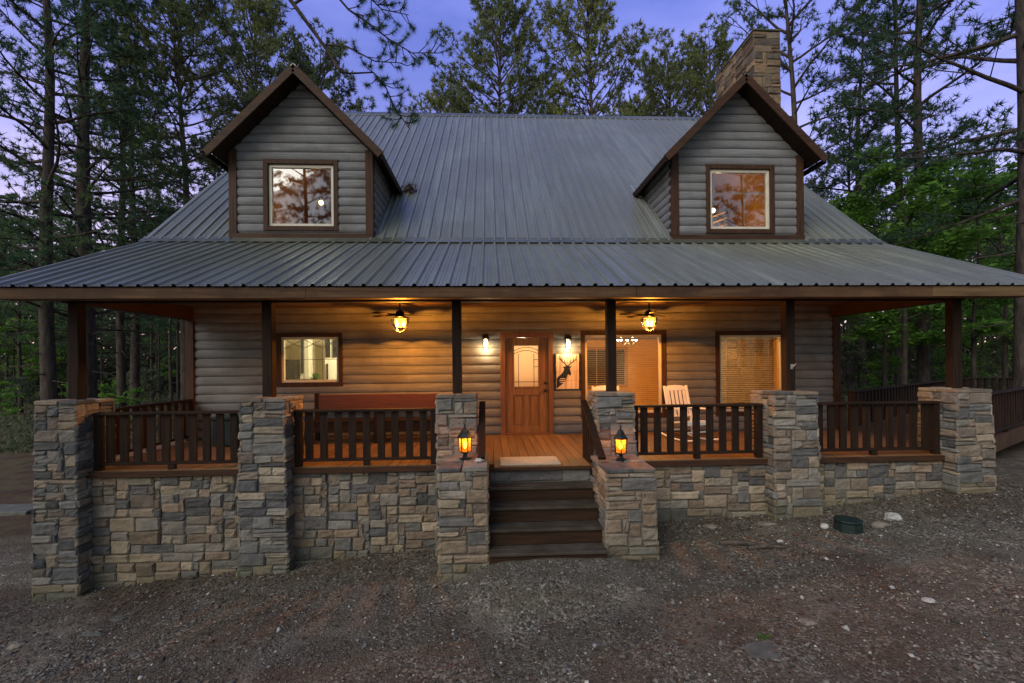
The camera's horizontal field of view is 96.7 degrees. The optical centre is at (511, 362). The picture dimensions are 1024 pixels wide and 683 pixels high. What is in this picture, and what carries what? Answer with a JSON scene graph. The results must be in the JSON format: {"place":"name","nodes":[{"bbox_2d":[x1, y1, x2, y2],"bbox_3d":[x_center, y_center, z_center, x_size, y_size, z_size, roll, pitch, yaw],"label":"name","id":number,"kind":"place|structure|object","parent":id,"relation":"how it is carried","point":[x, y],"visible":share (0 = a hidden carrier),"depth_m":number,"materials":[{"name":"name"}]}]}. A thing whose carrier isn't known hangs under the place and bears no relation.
{"place":"outdoors","nodes":[
{"label":"outdoors","id":0,"kind":"place"},
{"bbox_2d":[211,414,229,445],"bbox_3d":[-5.108,1.279,8.794,1.060,0.540,0.650,-1,0,-3],"label":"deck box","id":1,"kind":"object","parent":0,"point":[227,429],"visible":0.19,"depth_m":8.49,"materials":[{"name":"grey plastic"}]},
{"bbox_2d":[0,0,1016,365],"label":"sky","id":2,"kind":"structure","parent":0,"point":[686,15],"materials":[{"name":"blue"}]},
{"bbox_2d":[0,363,1023,682],"bbox_3d":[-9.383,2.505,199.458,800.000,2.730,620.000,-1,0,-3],"label":"ground","id":3,"kind":"structure","parent":0,"point":[16,487],"depth_m":4.87,"materials":[{"name":"soil"}]},
{"bbox_2d":[0,387,23,418],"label":"shrub","id":4,"kind":"object","parent":3,"relation":"on","point":[8,390],"visible":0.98,"depth_m":28.16,"materials":[{"name":"green plant"}]},
{"bbox_2d":[0,208,26,400],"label":"pine tree","id":5,"kind":"object","parent":3,"relation":"on","point":[6,358],"visible":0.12,"depth_m":37.84,"materials":[{"name":"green plant"}]},
{"bbox_2d":[0,504,32,515],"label":"concrete slab","id":6,"kind":"structure","parent":3,"relation":"on","point":[14,509],"depth_m":10.62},
{"bbox_2d":[0,306,39,404],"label":"tree","id":7,"kind":"object","parent":3,"relation":"on","point":[11,352],"visible":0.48,"depth_m":35.06,"materials":[{"name":"green plant"}]},
{"bbox_2d":[0,376,39,414],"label":"shrub","id":8,"kind":"object","parent":3,"relation":"on","point":[21,380],"visible":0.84,"depth_m":32.08,"materials":[{"name":"green plant"}]},
{"bbox_2d":[0,315,66,404],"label":"broadleaf tree","id":9,"kind":"object","parent":3,"relation":"on","point":[31,360],"visible":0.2,"depth_m":41.32,"materials":[{"name":"green plant"}]},
{"bbox_2d":[0,192,67,412],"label":"pine tree","id":10,"kind":"object","parent":3,"relation":"on","point":[20,329],"visible":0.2,"depth_m":33.30,"materials":[{"name":"green plant"}]},
{"bbox_2d":[0,186,76,397],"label":"pine tree","id":11,"kind":"object","parent":3,"relation":"on","point":[25,309],"visible":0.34,"depth_m":26.82,"materials":[{"name":"green plant"}]},
{"bbox_2d":[22,326,108,398],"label":"broadleaf tree","id":12,"kind":"object","parent":3,"relation":"on","point":[59,369],"visible":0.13,"depth_m":44.71,"materials":[{"name":"green plant"}]},
{"bbox_2d":[30,398,116,602],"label":"stone pillar","id":13,"kind":"structure","parent":3,"relation":"on","point":[61,555],"depth_m":6.38,"materials":[{"name":"stone"}]},
{"bbox_2d":[0,0,191,411],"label":"pine tree","id":14,"kind":"object","parent":3,"relation":"on","point":[120,372],"visible":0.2,"depth_m":22.65,"materials":[{"name":"green plant"}]},
{"bbox_2d":[0,0,208,400],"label":"pine tree","id":15,"kind":"object","parent":3,"relation":"on","point":[47,370],"visible":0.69,"depth_m":17.37,"materials":[{"name":"green plant"}]},
{"bbox_2d":[93,238,115,392],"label":"pine tree","id":16,"kind":"object","parent":3,"relation":"on","point":[101,359],"visible":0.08,"depth_m":43.70,"materials":[{"name":"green plant"}]},
{"bbox_2d":[0,0,210,407],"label":"pine tree","id":17,"kind":"object","parent":3,"relation":"on","point":[83,245],"visible":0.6,"depth_m":18.68,"materials":[{"name":"green plant"}]},
{"bbox_2d":[0,0,222,424],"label":"pine tree","id":18,"kind":"object","parent":3,"relation":"on","point":[135,365],"visible":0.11,"depth_m":24.79,"materials":[{"name":"green plant"}]},
{"bbox_2d":[98,378,140,406],"bbox_3d":[-26.750,2.283,30.630,2.715,2.756,2.632,-1,0,-28],"label":"shrub","id":19,"kind":"object","parent":3,"relation":"on","point":[109,388],"visible":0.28,"depth_m":30.20,"materials":[{"name":"green plant"}]},
{"bbox_2d":[98,387,148,423],"bbox_3d":[-18.988,2.410,22.205,2.304,2.413,2.376,-1,0,-32],"label":"shrub","id":20,"kind":"object","parent":3,"relation":"on","point":[109,395],"visible":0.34,"depth_m":22.21,"materials":[{"name":"green plant"}]},
{"bbox_2d":[97,207,179,396],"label":"pine tree","id":21,"kind":"object","parent":3,"relation":"on","point":[145,344],"visible":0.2,"depth_m":35.56,"materials":[{"name":"green plant"}]},
{"bbox_2d":[126,367,178,411],"bbox_3d":[-21.712,1.847,27.207,2.906,3.339,3.020,-1,0,-22],"label":"shrub","id":22,"kind":"object","parent":3,"relation":"on","point":[148,373],"visible":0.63,"depth_m":27.22,"materials":[{"name":"green plant"}]},
{"bbox_2d":[125,314,179,398],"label":"pine tree","id":23,"kind":"object","parent":3,"relation":"on","point":[156,361],"visible":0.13,"depth_m":41.41,"materials":[{"name":"green plant"}]},
{"bbox_2d":[135,184,170,401],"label":"pine tree","id":24,"kind":"object","parent":3,"relation":"on","point":[151,341],"visible":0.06,"depth_m":36.62,"materials":[{"name":"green plant"}]},
{"bbox_2d":[142,320,179,397],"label":"broadleaf tree","id":25,"kind":"object","parent":3,"relation":"on","point":[167,374],"visible":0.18,"depth_m":47.59,"materials":[{"name":"green plant"}]},
{"bbox_2d":[145,177,182,409],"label":"pine tree","id":26,"kind":"object","parent":3,"relation":"on","point":[169,354],"visible":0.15,"depth_m":31.93,"materials":[{"name":"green plant"}]},
{"bbox_2d":[90,475,240,587],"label":"stone wall","id":27,"kind":"structure","parent":3,"relation":"on","point":[149,529],"depth_m":6.66,"materials":[{"name":"stone"}]},
{"bbox_2d":[58,0,277,399],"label":"pine tree","id":28,"kind":"object","parent":3,"relation":"on","point":[184,18],"visible":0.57,"depth_m":24.03,"materials":[{"name":"green plant"}]},
{"bbox_2d":[154,185,183,403],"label":"pine tree","id":29,"kind":"object","parent":3,"relation":"on","point":[177,367],"visible":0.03,"depth_m":39.06,"materials":[{"name":"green plant"}]},
{"bbox_2d":[173,0,320,184],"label":"pine tree","id":30,"kind":"object","parent":3,"relation":"on","point":[267,21],"visible":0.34,"depth_m":29.50,"materials":[{"name":"green plant"}]},
{"bbox_2d":[236,395,304,577],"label":"stone pillar","id":31,"kind":"structure","parent":3,"relation":"on","point":[265,503],"depth_m":6.51,"materials":[{"name":"stone"}]},
{"bbox_2d":[251,16,377,111],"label":"pine tree","id":32,"kind":"object","parent":3,"relation":"on","point":[302,61],"visible":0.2,"depth_m":35.30,"materials":[{"name":"green plant"}]},
{"bbox_2d":[292,471,436,564],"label":"stone wall","id":33,"kind":"structure","parent":3,"relation":"on","point":[342,515],"depth_m":6.80,"materials":[{"name":"stone"}]},
{"bbox_2d":[281,0,453,130],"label":"pine tree","id":34,"kind":"object","parent":3,"relation":"on","point":[382,79],"visible":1,"depth_m":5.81,"materials":[{"name":"green plant"}]},
{"bbox_2d":[403,75,473,112],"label":"pine tree","id":35,"kind":"object","parent":3,"relation":"on","point":[434,102],"visible":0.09,"depth_m":40.82,"materials":[{"name":"green plant"}]},
{"bbox_2d":[434,392,478,555],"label":"stone pillar","id":36,"kind":"structure","parent":3,"relation":"on","point":[454,411],"depth_m":6.64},
{"bbox_2d":[436,453,489,581],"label":"stone pier","id":37,"kind":"structure","parent":3,"relation":"on","point":[463,545],"depth_m":5.73,"materials":[{"name":"stone"}]},
{"bbox_2d":[457,421,472,459],"bbox_3d":[-0.644,1.055,6.236,0.216,0.528,0.187,-1,0,-3],"label":"lantern","id":38,"kind":"object","parent":37,"relation":"on","point":[464,434],"visible":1,"depth_m":6.22,"materials":[{"name":"black metal"}]},
{"bbox_2d":[425,0,579,113],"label":"pine tree","id":39,"kind":"object","parent":3,"relation":"on","point":[490,24],"visible":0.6,"depth_m":33.87,"materials":[{"name":"green plant"}]},
{"bbox_2d":[0,364,1011,453],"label":"ground cover","id":40,"kind":"object","parent":3,"relation":"on","point":[25,442],"visible":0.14,"depth_m":23.63,"materials":[{"name":"green plant"}]},
{"bbox_2d":[0,172,1014,401],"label":"woods","id":41,"kind":"object","parent":3,"relation":"on","point":[109,361],"visible":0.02,"depth_m":50.56,"materials":[{"name":"green plant"}]},
{"bbox_2d":[0,28,1023,477],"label":"log house","id":42,"kind":"structure","parent":3,"relation":"on","point":[526,242],"depth_m":9.48,"materials":[{"name":"metal"}]},
{"bbox_2d":[115,399,192,454],"bbox_3d":[-6.511,1.157,8.172,0.130,0.847,2.220,-1,0,-3],"label":"porch railing","id":43,"kind":"object","parent":42,"relation":"on","point":[185,404],"visible":0.46,"depth_m":8.26,"materials":[{"name":"brown wood"}]},
{"bbox_2d":[92,410,240,470],"bbox_3d":[-5.027,1.143,6.730,2.170,0.847,0.130,-1,0,-3],"label":"porch railing","id":44,"kind":"object","parent":42,"relation":"on","point":[100,463],"visible":0.77,"depth_m":6.71,"materials":[{"name":"brown wood"}]},
{"bbox_2d":[263,159,338,230],"bbox_3d":[-4.356,-3.463,9.442,1.515,1.470,0.150,-1,0,-3],"label":"dormer window","id":45,"kind":"structure","parent":42,"relation":"in","point":[268,164],"depth_m":9.39,"materials":[{"name":"beige plastic"}]},
{"bbox_2d":[276,332,342,386],"bbox_3d":[-4.209,-0.070,9.517,1.350,1.120,0.150,-1,0,-3],"label":"window","id":46,"kind":"structure","parent":42,"relation":"in","point":[281,381],"depth_m":9.47,"materials":[{"name":"beige plastic"}]},
{"bbox_2d":[285,339,336,379],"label":"kitchen cabinets","id":47,"kind":"object","parent":42,"relation":"on","point":[301,368],"visible":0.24,"depth_m":11.94,"materials":[{"name":"white paint"}]},
{"bbox_2d":[293,408,436,466],"bbox_3d":[-2.190,1.116,6.864,2.110,0.847,0.130,-1,0,-3],"label":"porch railing","id":48,"kind":"object","parent":42,"relation":"on","point":[366,458],"visible":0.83,"depth_m":6.85,"materials":[{"name":"brown wood"}]},
{"bbox_2d":[313,391,444,443],"bbox_3d":[-2.657,1.071,9.004,2.600,0.950,0.600,-1,0,-3],"label":"porch bench","id":49,"kind":"object","parent":42,"relation":"on","point":[365,401],"visible":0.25,"depth_m":9.17,"materials":[{"name":"brown wood"}]},
{"bbox_2d":[372,303,431,333],"bbox_3d":[-2.032,-0.843,8.332,1.103,0.635,1.081,-1,0,-3],"label":"ceiling fan","id":50,"kind":"object","parent":42,"relation":"hanging from","point":[399,314],"visible":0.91,"depth_m":8.26,"materials":[{"name":"black metal"}]},
{"bbox_2d":[478,401,485,458],"bbox_3d":[-0.438,1.146,6.652,0.100,1.079,1.228,-1,0,-3],"label":"stair handrail","id":51,"kind":"object","parent":42,"relation":"on","point":[481,433],"visible":0.78,"depth_m":6.55,"materials":[{"name":"brown wood"}]},
{"bbox_2d":[505,338,548,432],"bbox_3d":[0.319,0.472,9.678,0.914,2.025,0.139,-1,0,-3],"label":"door","id":52,"kind":"structure","parent":42,"relation":"in","point":[526,359],"depth_m":9.71,"materials":[{"name":"brown wood"}]},
{"bbox_2d":[500,456,560,465],"bbox_3d":[0.266,1.502,6.980,0.900,0.028,0.520,-1,0,-3],"label":"doormat","id":53,"kind":"object","parent":42,"relation":"on","point":[529,461],"visible":1,"depth_m":6.88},
{"bbox_2d":[554,354,580,388],"bbox_3d":[1.181,0.181,9.696,0.550,0.755,0.040,-1,0,-3],"label":"elk sign","id":54,"kind":"object","parent":42,"relation":"attached to","point":[566,364],"visible":1,"depth_m":9.68,"materials":[{"name":"beige wood"}]},
{"bbox_2d":[581,400,605,475],"bbox_3d":[1.185,1.131,6.729,0.100,1.078,1.229,-1,0,-3],"label":"stair handrail","id":55,"kind":"object","parent":42,"relation":"on","point":[590,439],"visible":0.96,"depth_m":6.83,"materials":[{"name":"brown wood"}]},
{"bbox_2d":[587,347,627,387],"bbox_3d":[3.050,0.141,14.965,1.500,1.340,0.130,-1,0,-3],"label":"window","id":56,"kind":"structure","parent":42,"relation":"attached to","point":[594,371],"depth_m":14.95,"materials":[{"name":"beige metal"}]},
{"bbox_2d":[580,330,666,417],"bbox_3d":[2.398,0.237,9.854,1.865,1.880,0.200,-1,0,-3],"label":"window","id":57,"kind":"structure","parent":42,"relation":"in","point":[642,335],"depth_m":9.80,"materials":[{"name":"beige plastic"}]},
{"bbox_2d":[620,302,681,332],"bbox_3d":[2.553,-0.877,8.549,1.103,0.635,1.081,-1,0,-31],"label":"ceiling fan","id":58,"kind":"object","parent":42,"relation":"hanging from","point":[648,314],"visible":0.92,"depth_m":8.46,"materials":[{"name":"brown wood"}]},
{"bbox_2d":[661,385,718,441],"bbox_3d":[3.390,0.958,8.786,0.578,1.036,1.135,-1,0,-17],"label":"rocking chair","id":59,"kind":"object","parent":42,"relation":"on","point":[675,388],"visible":0.43,"depth_m":9.06,"materials":[{"name":"white paint"}]},
{"bbox_2d":[634,403,762,458],"bbox_3d":[2.884,1.067,7.103,2.070,0.847,0.130,-1,0,-3],"label":"porch railing","id":60,"kind":"object","parent":42,"relation":"on","point":[757,451],"visible":0.81,"depth_m":7.09,"materials":[{"name":"brown wood"}]},
{"bbox_2d":[712,196,726,226],"bbox_3d":[5.417,-3.807,12.138,1.238,2.250,0.875,-1,0,-3],"label":"loft brace","id":61,"kind":"object","parent":42,"relation":"attached to","point":[719,202],"visible":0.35,"depth_m":12.54,"materials":[{"name":"brown wood"}]},
{"bbox_2d":[705,164,774,233],"bbox_3d":[4.926,-3.540,9.880,1.520,1.485,0.150,-1,0,-3],"label":"dormer window","id":62,"kind":"structure","parent":42,"relation":"in","point":[769,170],"depth_m":9.84,"materials":[{"name":"beige plastic"}]},
{"bbox_2d":[721,337,772,408],"bbox_3d":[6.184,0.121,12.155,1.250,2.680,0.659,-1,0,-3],"label":"window blinds","id":63,"kind":"object","parent":42,"relation":"in","point":[730,342],"visible":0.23,"depth_m":11.86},
{"bbox_2d":[714,330,780,415],"bbox_3d":[5.223,0.222,9.987,1.630,1.855,0.200,-1,0,-3],"label":"window","id":64,"kind":"structure","parent":42,"relation":"in","point":[719,335],"depth_m":10.04,"materials":[{"name":"beige plastic"}]},
{"bbox_2d":[817,401,940,454],"bbox_3d":[5.741,1.039,7.238,2.150,0.847,0.130,-1,0,-3],"label":"porch railing","id":65,"kind":"object","parent":42,"relation":"on","point":[930,426],"visible":0.73,"depth_m":7.24,"materials":[{"name":"brown wood"}]},
{"bbox_2d":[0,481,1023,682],"bbox_3d":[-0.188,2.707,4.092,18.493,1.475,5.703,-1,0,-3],"label":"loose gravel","id":66,"kind":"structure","parent":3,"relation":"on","point":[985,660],"depth_m":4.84,"materials":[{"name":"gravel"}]},
{"bbox_2d":[720,540,763,544],"bbox_3d":[3.083,2.391,5.991,0.631,0.088,0.067,-1,0,21],"label":"stick","id":67,"kind":"object","parent":66,"relation":"on","point":[726,542],"visible":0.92,"depth_m":6.01,"materials":[{"name":"brown wood"}]},
{"bbox_2d":[747,544,785,549],"bbox_3d":[3.276,2.378,5.866,0.462,0.082,0.069,-1,0,5],"label":"stick","id":68,"kind":"object","parent":66,"relation":"on","point":[753,547],"visible":1,"depth_m":5.85,"materials":[{"name":"brown wood"}]},
{"bbox_2d":[488,469,607,563],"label":"front steps","id":69,"kind":"structure","parent":3,"relation":"on","point":[546,512],"depth_m":6.17,"materials":[{"name":"wood"}]},
{"bbox_2d":[519,85,577,114],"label":"pine tree","id":70,"kind":"object","parent":3,"relation":"on","point":[542,110],"visible":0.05,"depth_m":43.61,"materials":[{"name":"green plant"}]},
{"bbox_2d":[523,0,662,115],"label":"pine tree","id":71,"kind":"object","parent":3,"relation":"on","point":[588,27],"visible":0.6,"depth_m":32.38,"materials":[{"name":"green plant"}]},
{"bbox_2d":[586,390,637,455],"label":"stone pillar","id":72,"kind":"structure","parent":3,"relation":"on","point":[610,411],"depth_m":6.76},
{"bbox_2d":[590,454,659,560],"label":"stone pier","id":73,"kind":"structure","parent":3,"relation":"on","point":[625,496],"depth_m":5.83,"materials":[{"name":"stone"}]},
{"bbox_2d":[614,422,627,460],"bbox_3d":[1.514,1.089,6.338,0.216,0.528,0.187,-1,0,-20],"label":"lantern","id":74,"kind":"object","parent":73,"relation":"on","point":[620,435],"visible":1,"depth_m":6.30,"materials":[{"name":"black metal"}]},
{"bbox_2d":[614,90,666,115],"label":"pine tree","id":75,"kind":"object","parent":3,"relation":"on","point":[633,105],"visible":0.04,"depth_m":45.15,"materials":[{"name":"green plant"}]},
{"bbox_2d":[604,27,715,116],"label":"pine tree","id":76,"kind":"object","parent":3,"relation":"on","point":[654,72],"visible":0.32,"depth_m":38.33,"materials":[{"name":"green plant"}]},
{"bbox_2d":[648,12,734,116],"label":"pine tree","id":77,"kind":"object","parent":3,"relation":"on","point":[700,62],"visible":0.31,"depth_m":37.12,"materials":[{"name":"green plant"}]},
{"bbox_2d":[654,464,765,522],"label":"stone wall","id":78,"kind":"structure","parent":3,"relation":"on","point":[702,492],"depth_m":7.05,"materials":[{"name":"stone"}]},
{"bbox_2d":[744,642,781,658],"bbox_3d":[2.226,2.530,3.982,0.346,0.042,0.257,-1,0,24],"label":"flat stone","id":79,"kind":"object","parent":3,"relation":"on","point":[753,649],"visible":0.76,"depth_m":3.97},
{"bbox_2d":[750,390,822,519],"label":"stone pillar","id":80,"kind":"structure","parent":3,"relation":"on","point":[791,449],"depth_m":6.88,"materials":[{"name":"stone"}]},
{"bbox_2d":[716,0,879,205],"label":"pine tree","id":81,"kind":"object","parent":3,"relation":"on","point":[788,33],"visible":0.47,"depth_m":24.33,"materials":[{"name":"green plant"}]},
{"bbox_2d":[833,515,862,533],"bbox_3d":[4.641,2.228,6.285,0.350,0.180,0.341,-1,0,-3],"label":"utility box","id":82,"kind":"object","parent":3,"relation":"on","point":[846,524],"visible":0.99,"depth_m":6.18,"materials":[{"name":"green plastic"}]},
{"bbox_2d":[804,84,894,388],"bbox_3d":[20.006,-7.455,27.415,5.372,18.718,5.571,-1,0,-20],"label":"pine tree","id":83,"kind":"object","parent":3,"relation":"on","point":[851,379],"visible":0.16,"depth_m":27.21,"materials":[{"name":"green plant"}]},
{"bbox_2d":[841,230,892,386],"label":"broadleaf tree","id":84,"kind":"object","parent":3,"relation":"on","point":[843,337],"visible":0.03,"depth_m":27.91,"materials":[{"name":"green plant"}]},
{"bbox_2d":[819,461,942,506],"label":"stone wall","id":85,"kind":"structure","parent":3,"relation":"on","point":[851,483],"depth_m":7.17,"materials":[{"name":"stone"}]},
{"bbox_2d":[804,0,964,388],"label":"pine tree","id":86,"kind":"object","parent":3,"relation":"on","point":[856,187],"visible":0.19,"depth_m":25.82,"materials":[{"name":"green plant"}]},
{"bbox_2d":[858,353,910,388],"bbox_3d":[17.545,0.712,21.584,2.378,2.415,2.306,-1,0,10],"label":"shrub","id":87,"kind":"object","parent":3,"relation":"on","point":[876,365],"visible":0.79,"depth_m":21.38,"materials":[{"name":"green plant"}]},
{"bbox_2d":[884,512,902,520],"bbox_3d":[5.415,2.189,6.467,0.219,0.131,0.201,-1,0,27],"label":"rock","id":88,"kind":"object","parent":3,"relation":"on","point":[890,516],"visible":0.85,"depth_m":6.41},
{"bbox_2d":[884,146,927,382],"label":"pine tree","id":89,"kind":"object","parent":3,"relation":"on","point":[909,365],"visible":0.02,"depth_m":29.46,"materials":[{"name":"green plant"}]},
{"bbox_2d":[821,0,991,384],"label":"pine tree","id":90,"kind":"object","parent":3,"relation":"on","point":[898,349],"visible":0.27,"depth_m":23.80,"materials":[{"name":"green plant"}]},
{"bbox_2d":[811,0,1015,382],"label":"pine tree","id":91,"kind":"object","parent":3,"relation":"on","point":[884,108],"visible":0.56,"depth_m":19.46,"materials":[{"name":"green plant"}]},
{"bbox_2d":[809,0,1023,387],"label":"pine tree","id":92,"kind":"object","parent":3,"relation":"on","point":[1017,20],"visible":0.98,"depth_m":13.57,"materials":[{"name":"green plant"}]},
{"bbox_2d":[888,342,944,380],"bbox_3d":[23.180,0.078,25.987,2.847,3.147,2.739,-1,0,12],"label":"shrub","id":93,"kind":"object","parent":3,"relation":"on","point":[914,362],"visible":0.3,"depth_m":25.63,"materials":[{"name":"green plant"}]},
{"bbox_2d":[834,179,999,386],"bbox_3d":[16.579,-2.980,20.580,6.424,9.988,8.061,-1,0,24],"label":"broadleaf tree","id":94,"kind":"object","parent":3,"relation":"on","point":[877,337],"visible":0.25,"depth_m":20.18,"materials":[{"name":"green plant"}]},
{"bbox_2d":[866,237,972,384],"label":"broadleaf tree","id":95,"kind":"object","parent":3,"relation":"on","point":[890,352],"visible":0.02,"depth_m":27.28,"materials":[{"name":"green plant"}]},
{"bbox_2d":[828,144,1016,383],"bbox_3d":[16.069,-3.461,17.827,7.363,10.985,6.944,-1,0,41],"label":"broadleaf tree","id":96,"kind":"object","parent":3,"relation":"on","point":[962,237],"visible":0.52,"depth_m":17.26,"materials":[{"name":"green plant"}]},
{"bbox_2d":[846,377,1023,451],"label":"wooden ramp","id":97,"kind":"structure","parent":3,"relation":"on","point":[1007,403],"depth_m":10.03,"materials":[{"name":"brown wood"}]},
{"bbox_2d":[870,151,1016,387],"bbox_3d":[16.586,-2.772,16.399,6.157,9.572,7.725,-1,0,-27],"label":"broadleaf tree","id":98,"kind":"object","parent":3,"relation":"on","point":[940,307],"visible":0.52,"depth_m":16.30,"materials":[{"name":"green plant"}]},
{"bbox_2d":[887,176,1014,340],"bbox_3d":[23.946,-4.119,25.493,7.275,11.508,7.714,-1,0,-12],"label":"broadleaf tree","id":99,"kind":"object","parent":3,"relation":"on","point":[988,243],"visible":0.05,"depth_m":23.96,"materials":[{"name":"green plant"}]},
{"bbox_2d":[917,387,997,494],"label":"stone pillar","id":100,"kind":"structure","parent":3,"relation":"on","point":[967,443],"depth_m":7.02,"materials":[{"name":"stone"}]},
{"bbox_2d":[926,115,1002,350],"bbox_3d":[30.220,-7.554,30.801,4.531,18.057,4.698,-1,0,-39],"label":"pine tree","id":101,"kind":"object","parent":3,"relation":"on","point":[967,146],"visible":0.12,"depth_m":30.21,"materials":[{"name":"green plant"}]},
{"bbox_2d":[927,170,1016,389],"bbox_3d":[22.296,-3.796,20.602,7.363,10.985,6.944,-1,0,-19],"label":"broadleaf tree","id":102,"kind":"object","parent":3,"relation":"on","point":[1006,334],"visible":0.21,"depth_m":20.96,"materials":[{"name":"green plant"}]},
{"bbox_2d":[935,303,1013,377],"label":"broadleaf tree","id":103,"kind":"object","parent":3,"relation":"on","point":[985,343],"visible":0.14,"depth_m":28.81,"materials":[{"name":"green plant"}]},
{"bbox_2d":[947,139,1015,373],"bbox_3d":[36.092,-8.037,34.379,6.932,18.665,6.812,-1,0,-43],"label":"pine tree","id":104,"kind":"object","parent":3,"relation":"on","point":[989,252],"visible":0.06,"depth_m":34.48,"materials":[{"name":"green plant"}]},
{"bbox_2d":[951,140,1015,367],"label":"pine tree","id":105,"kind":"object","parent":3,"relation":"on","point":[1003,170],"visible":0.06,"depth_m":37.91,"materials":[{"name":"green plant"}]},
{"bbox_2d":[970,337,1012,380],"bbox_3d":[26.075,0.017,24.043,2.576,2.960,2.678,-1,0,20],"label":"shrub","id":106,"kind":"object","parent":3,"relation":"on","point":[998,346],"visible":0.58,"depth_m":24.22,"materials":[{"name":"green plant"}]},
{"bbox_2d":[966,121,1016,372],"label":"pine tree","id":107,"kind":"object","parent":3,"relation":"on","point":[1005,158],"visible":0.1,"depth_m":39.00,"materials":[{"name":"green plant"}]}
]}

